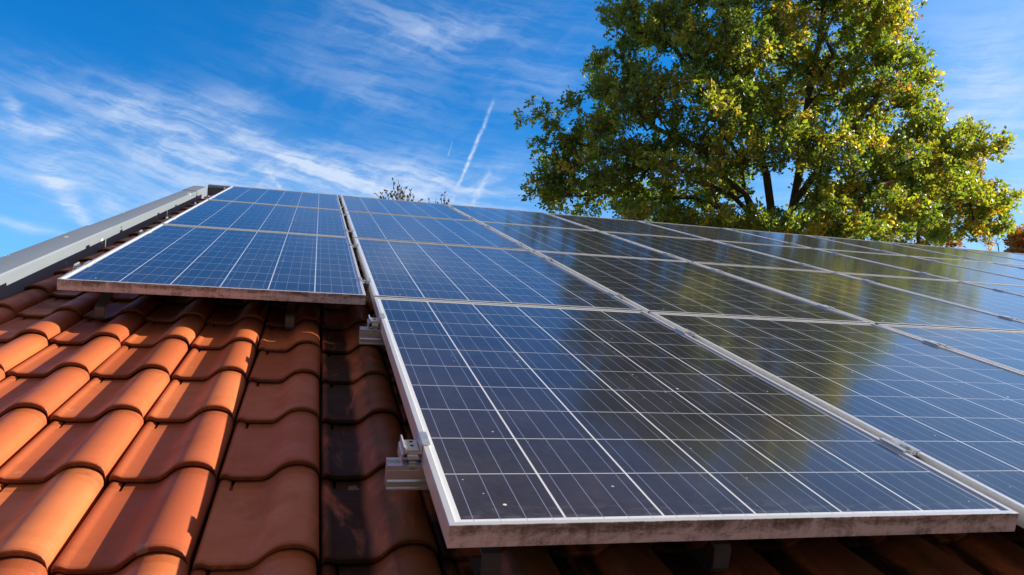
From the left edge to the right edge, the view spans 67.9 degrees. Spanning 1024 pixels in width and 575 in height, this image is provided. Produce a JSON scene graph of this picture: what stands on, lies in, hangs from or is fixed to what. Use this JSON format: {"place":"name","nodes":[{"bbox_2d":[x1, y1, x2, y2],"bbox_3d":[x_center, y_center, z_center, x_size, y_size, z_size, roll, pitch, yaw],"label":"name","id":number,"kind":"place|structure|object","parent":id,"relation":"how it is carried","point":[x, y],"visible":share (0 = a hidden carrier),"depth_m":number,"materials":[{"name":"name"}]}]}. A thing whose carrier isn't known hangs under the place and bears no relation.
{"place":"outdoors","nodes":[
{"label":"outdoors","id":0,"kind":"place"},
{"bbox_2d":[0,0,1023,256],"label":"sky","id":1,"kind":"structure","parent":0,"point":[109,108],"materials":[{"name":"blue"}]},
{"bbox_2d":[979,235,1002,251],"bbox_3d":[21.362,3.978,32.572,1.101,13.926,1.408,-6,-14,26],"label":"bare tree","id":2,"kind":"object","parent":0,"point":[993,242],"visible":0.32,"depth_m":33.87,"materials":[{"name":"brown plant"}]},
{"label":"lawn","id":3,"kind":"structure","parent":0,"visible":0},
{"bbox_2d":[374,178,423,201],"bbox_3d":[-2.636,2.464,17.043,3.007,10.072,2.009,-1,-13,3],"label":"withered tree","id":4,"kind":"object","parent":3,"relation":"on","point":[397,196],"visible":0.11,"depth_m":17.51,"materials":[{"name":"brown plant"}]},
{"bbox_2d":[428,191,449,204],"bbox_3d":[-1.912,2.655,17.483,2.680,9.893,2.729,3,-13,-15],"label":"young tree","id":5,"kind":"object","parent":3,"relation":"on","point":[446,203],"visible":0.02,"depth_m":18.11,"materials":[{"name":"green plant"}]},
{"bbox_2d":[0,184,1023,574],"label":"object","id":6,"kind":"structure","parent":3,"relation":"on","point":[146,434],"depth_m":1.58,"materials":[{"name":"ceramic"}]},
{"bbox_2d":[94,292,113,319],"bbox_3d":[-1.424,0.056,2.680,0.031,0.085,0.206,3,10,-15],"label":"roof hook","id":7,"kind":"object","parent":6,"relation":"attached to","point":[102,301],"visible":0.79,"depth_m":2.59,"materials":[{"name":"metal"}]},
{"bbox_2d":[285,301,295,329],"bbox_3d":[-0.820,0.093,2.825,0.031,0.085,0.231,3,10,-15],"label":"roof hook","id":8,"kind":"object","parent":6,"relation":"attached to","point":[290,316],"visible":0.8,"depth_m":2.73,"materials":[{"name":"metal"}]},
{"bbox_2d":[66,271,371,301],"bbox_3d":[3.414,0.263,4.007,10.336,0.046,0.040,3,10,-15],"label":"mounting rail","id":9,"kind":"object","parent":8,"relation":"attached to","point":[368,298],"visible":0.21,"depth_m":2.95,"materials":[{"name":"metal"}]},
{"bbox_2d":[73,261,92,269],"bbox_3d":[-1.535,-0.063,2.722,0.050,0.060,0.065,3,10,-15],"label":"end clamp","id":10,"kind":"object","parent":9,"relation":"attached to","point":[76,265],"visible":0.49,"depth_m":2.70,"materials":[{"name":"metal"}]},
{"bbox_2d":[57,224,365,304],"bbox_3d":[-1.175,-0.137,3.322,0.966,0.035,1.643,3,10,-15],"label":"solar panel","id":11,"kind":"object","parent":9,"relation":"attached to","point":[180,260],"visible":1,"depth_m":2.93,"materials":[{"name":"glass"}]},
{"bbox_2d":[359,277,370,290],"bbox_3d":[-0.571,-0.013,2.950,0.045,0.038,0.084,3,10,-15],"label":"clamp","id":12,"kind":"object","parent":9,"relation":"attached to","point":[366,283],"visible":0.95,"depth_m":2.92,"materials":[{"name":"metal"}]},
{"bbox_2d":[354,238,641,310],"bbox_3d":[-0.191,-0.079,3.579,1.018,0.035,1.643,3,10,-15],"label":"solar panel","id":13,"kind":"object","parent":9,"relation":"attached to","point":[412,270],"visible":0.81,"depth_m":3.33,"materials":[{"name":"glass"}]},
{"bbox_2d":[608,292,622,298],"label":"clamp","id":14,"kind":"object","parent":9,"relation":"attached to","point":[617,294],"visible":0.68,"depth_m":3.21,"materials":[{"name":"metal"}]},
{"bbox_2d":[534,250,869,322],"bbox_3d":[0.812,-0.020,3.842,1.006,0.037,1.643,3,10,-15],"label":"solar panel","id":15,"kind":"object","parent":9,"relation":"attached to","point":[647,285],"visible":0.76,"depth_m":3.61,"materials":[{"name":"glass"}]},
{"bbox_2d":[817,304,834,309],"bbox_3d":[1.435,0.105,3.475,0.044,0.038,0.084,3,10,-15],"label":"clamp","id":16,"kind":"object","parent":9,"relation":"attached to","point":[829,307],"visible":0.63,"depth_m":3.47,"materials":[{"name":"metal"}]},
{"bbox_2d":[693,262,1023,330],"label":"solar panel","id":17,"kind":"object","parent":9,"relation":"attached to","point":[873,303],"visible":0.76,"depth_m":3.90,"materials":[{"name":"glass"}]},
{"bbox_2d":[836,272,1023,321],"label":"solar panel","id":18,"kind":"object","parent":9,"relation":"attached to","point":[986,299],"visible":0.77,"depth_m":4.59,"materials":[{"name":"glass"}]},
{"bbox_2d":[962,281,1023,295],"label":"solar panel","id":19,"kind":"object","parent":9,"relation":"attached to","point":[1017,289],"visible":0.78,"depth_m":5.20,"materials":[{"name":"glass"}]},
{"bbox_2d":[999,315,1016,319],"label":"clamp","id":20,"kind":"object","parent":9,"relation":"attached to","point":[1009,317],"visible":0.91,"depth_m":3.74,"materials":[{"name":"metal"}]},
{"bbox_2d":[359,327,384,344],"bbox_3d":[2.115,0.299,3.009,5.347,0.046,0.040,3,10,-15],"label":"mounting rail","id":21,"kind":"object","parent":6,"relation":"attached to","point":[369,336],"visible":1,"depth_m":2.33,"materials":[{"name":"metal"}]},
{"bbox_2d":[367,313,384,331],"bbox_3d":[-0.422,0.115,2.355,0.051,0.060,0.064,3,10,-15],"label":"end clamp","id":22,"kind":"object","parent":21,"relation":"attached to","point":[374,321],"visible":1,"depth_m":2.33,"materials":[{"name":"metal"}]},
{"bbox_2d":[675,328,695,337],"bbox_3d":[0.593,0.168,2.596,0.044,0.038,0.084,3,10,-15],"label":"clamp","id":23,"kind":"object","parent":21,"relation":"attached to","point":[688,332],"visible":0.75,"depth_m":2.59,"materials":[{"name":"metal"}]},
{"bbox_2d":[923,340,947,347],"bbox_3d":[1.590,0.226,2.858,0.044,0.038,0.084,3,10,-15],"label":"clamp","id":24,"kind":"object","parent":21,"relation":"attached to","point":[937,343],"visible":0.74,"depth_m":2.85,"materials":[{"name":"metal"}]},
{"bbox_2d":[878,324,1023,373],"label":"solar panel","id":25,"kind":"object","parent":21,"relation":"on","point":[1003,348],"visible":0.83,"depth_m":3.01,"materials":[{"name":"glass"}]},
{"bbox_2d":[385,457,428,489],"bbox_3d":[2.356,0.488,2.046,5.347,0.046,0.040,3,10,-15],"label":"mounting rail","id":26,"kind":"object","parent":6,"relation":"attached to","point":[399,476],"visible":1,"depth_m":1.36,"materials":[{"name":"metal"}]},
{"bbox_2d":[397,432,429,468],"bbox_3d":[-0.181,0.304,1.393,0.051,0.060,0.064,3,10,-15],"label":"end clamp","id":27,"kind":"object","parent":26,"relation":"attached to","point":[411,449],"visible":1,"depth_m":1.37,"materials":[{"name":"metal"}]},
{"bbox_2d":[373,297,1018,547],"bbox_3d":[0.205,0.232,1.998,1.018,0.035,1.641,3,10,-15],"label":"solar panel","id":28,"kind":"object","parent":26,"relation":"attached to","point":[539,425],"visible":1,"depth_m":1.51,"materials":[{"name":"glass"}]},
{"bbox_2d":[879,438,920,458],"bbox_3d":[0.833,0.356,1.634,0.044,0.038,0.084,3,10,-15],"label":"clamp","id":29,"kind":"object","parent":28,"relation":"attached to","point":[900,445],"visible":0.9,"depth_m":1.63,"materials":[{"name":"metal"}]},
{"bbox_2d":[650,312,1023,527],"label":"solar panel","id":30,"kind":"object","parent":26,"relation":"attached to","point":[958,416],"visible":0.81,"depth_m":2.18,"materials":[{"name":"glass"}]},
{"bbox_2d":[470,547,500,574],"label":"roof hook","id":31,"kind":"object","parent":6,"relation":"attached to","point":[488,562],"visible":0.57,"depth_m":1.23,"materials":[{"name":"metal"}]},
{"bbox_2d":[689,540,730,571],"bbox_3d":[0.344,0.448,1.448,0.031,0.085,0.228,3,10,-15],"label":"roof hook","id":32,"kind":"object","parent":6,"relation":"attached to","point":[719,561],"visible":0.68,"depth_m":1.35,"materials":[{"name":"metal"}]},
{"label":"rail","id":33,"kind":"object","parent":6,"relation":"attached to","visible":0},
{"bbox_2d":[138,229,151,235],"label":"end clamp","id":34,"kind":"object","parent":33,"relation":"attached to","point":[141,231],"visible":0.44,"depth_m":3.66,"materials":[{"name":"metal"}]},
{"bbox_2d":[350,243,358,252],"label":"clamp","id":35,"kind":"object","parent":33,"relation":"attached to","point":[354,247],"visible":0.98,"depth_m":3.88,"materials":[{"name":"metal"}]},
{"bbox_2d":[511,0,1023,250],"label":"oak tree","id":36,"kind":"object","parent":3,"relation":"on","point":[749,102],"visible":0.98,"depth_m":22.64,"materials":[{"name":"green plant"}]},
{"bbox_2d":[839,147,1011,247],"bbox_3d":[19.203,2.228,34.893,9.736,18.394,6.271,3,-13,-15],"label":"autumn tree","id":37,"kind":"object","parent":3,"relation":"on","point":[949,243],"visible":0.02,"depth_m":35.71,"materials":[{"name":"green plant"}]},
{"bbox_2d":[1002,223,1023,253],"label":"copper tree","id":38,"kind":"object","parent":3,"relation":"on","point":[1015,243],"visible":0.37,"depth_m":38.99,"materials":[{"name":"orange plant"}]},
{"label":"rail","id":39,"kind":"object","parent":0,"visible":0},
{"bbox_2d":[162,199,348,236],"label":"solar panel","id":40,"kind":"object","parent":39,"relation":"attached to","point":[257,216],"visible":0.83,"depth_m":4.74,"materials":[{"name":"glass"}]},
{"bbox_2d":[479,221,684,260],"bbox_3d":[0.416,-0.330,5.425,1.006,0.037,1.645,3,10,-15],"label":"solar panel","id":41,"kind":"object","parent":39,"relation":"attached to","point":[532,238],"visible":0.76,"depth_m":5.28,"materials":[{"name":"glass"}]},
{"bbox_2d":[712,240,955,280],"bbox_3d":[2.412,-0.213,5.948,0.994,0.036,1.645,3,10,-15],"label":"solar panel","id":42,"kind":"object","parent":39,"relation":"attached to","point":[825,260],"visible":0.77,"depth_m":5.81,"materials":[{"name":"glass"}]},
{"bbox_2d":[814,248,1023,285],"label":"solar panel","id":43,"kind":"object","parent":39,"relation":"attached to","point":[950,271],"visible":0.74,"depth_m":6.14,"materials":[{"name":"glass"}]},
{"bbox_2d":[911,256,1023,278],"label":"solar panel","id":44,"kind":"object","parent":39,"relation":"on","point":[1005,270],"visible":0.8,"depth_m":6.83,"materials":[{"name":"glass"}]},
{"bbox_2d":[998,263,1023,267],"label":"solar panel","id":45,"kind":"object","parent":39,"relation":"attached to","point":[1015,265],"visible":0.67,"depth_m":7.35,"materials":[{"name":"glass"}]},
{"bbox_3d":[2.622,-0.358,7.174,10.336,0.046,0.040,3,10,-15],"label":"rail","id":46,"kind":"object","parent":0,"visible":0},
{"bbox_2d":[208,186,341,209],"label":"solar panel","id":47,"kind":"object","parent":46,"relation":"attached to","point":[278,197],"visible":0.82,"depth_m":6.38,"materials":[{"name":"glass"}]},
{"bbox_2d":[447,204,595,230],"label":"solar panel","id":48,"kind":"object","parent":46,"relation":"attached to","point":[485,214],"visible":0.74,"depth_m":6.91,"materials":[{"name":"glass"}]},
{"bbox_2d":[546,213,708,239],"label":"solar panel","id":49,"kind":"object","parent":46,"relation":"attached to","point":[599,224],"visible":0.71,"depth_m":7.15,"materials":[{"name":"glass"}]},
{"bbox_2d":[640,221,808,247],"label":"solar panel","id":50,"kind":"object","parent":46,"relation":"attached to","point":[715,233],"visible":0.72,"depth_m":7.43,"materials":[{"name":"glass"}]},
{"bbox_2d":[724,228,899,254],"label":"solar panel","id":51,"kind":"object","parent":46,"relation":"attached to","point":[807,241],"visible":0.76,"depth_m":7.71,"materials":[{"name":"glass"}]},
{"bbox_2d":[806,235,986,261],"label":"solar panel","id":52,"kind":"object","parent":46,"relation":"attached to","point":[897,249],"visible":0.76,"depth_m":7.97,"materials":[{"name":"glass"}]},
{"bbox_2d":[879,241,1023,264],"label":"solar panel","id":53,"kind":"object","parent":46,"relation":"attached to","point":[973,255],"visible":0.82,"depth_m":8.33,"materials":[{"name":"glass"}]},
{"bbox_2d":[949,247,1023,259],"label":"solar panel","id":54,"kind":"object","parent":46,"relation":"attached to","point":[1011,255],"visible":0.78,"depth_m":9.00,"materials":[{"name":"glass"}]},
{"bbox_3d":[2.777,-0.236,6.552,10.336,0.046,0.040,3,10,-15],"label":"rail","id":55,"kind":"object","parent":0,"visible":0},
{"bbox_2d":[345,211,528,249],"bbox_3d":[-0.587,-0.389,5.163,1.018,0.035,1.645,3,10,-15],"label":"solar panel","id":56,"kind":"object","parent":55,"relation":"on","point":[369,225],"visible":0.84,"depth_m":5.00,"materials":[{"name":"glass"}]},
{"bbox_2d":[600,231,829,271],"bbox_3d":[1.417,-0.271,5.688,1.014,0.036,1.645,3,10,-15],"label":"solar panel","id":57,"kind":"object","parent":55,"relation":"on","point":[698,250],"visible":0.74,"depth_m":5.54,"materials":[{"name":"glass"}]},
{"label":"rail","id":58,"kind":"object","parent":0,"visible":0},
{"bbox_2d":[340,195,474,220],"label":"solar panel","id":59,"kind":"object","parent":58,"relation":"on","point":[389,206],"visible":0.83,"depth_m":6.62,"materials":[{"name":"glass"}]}
]}

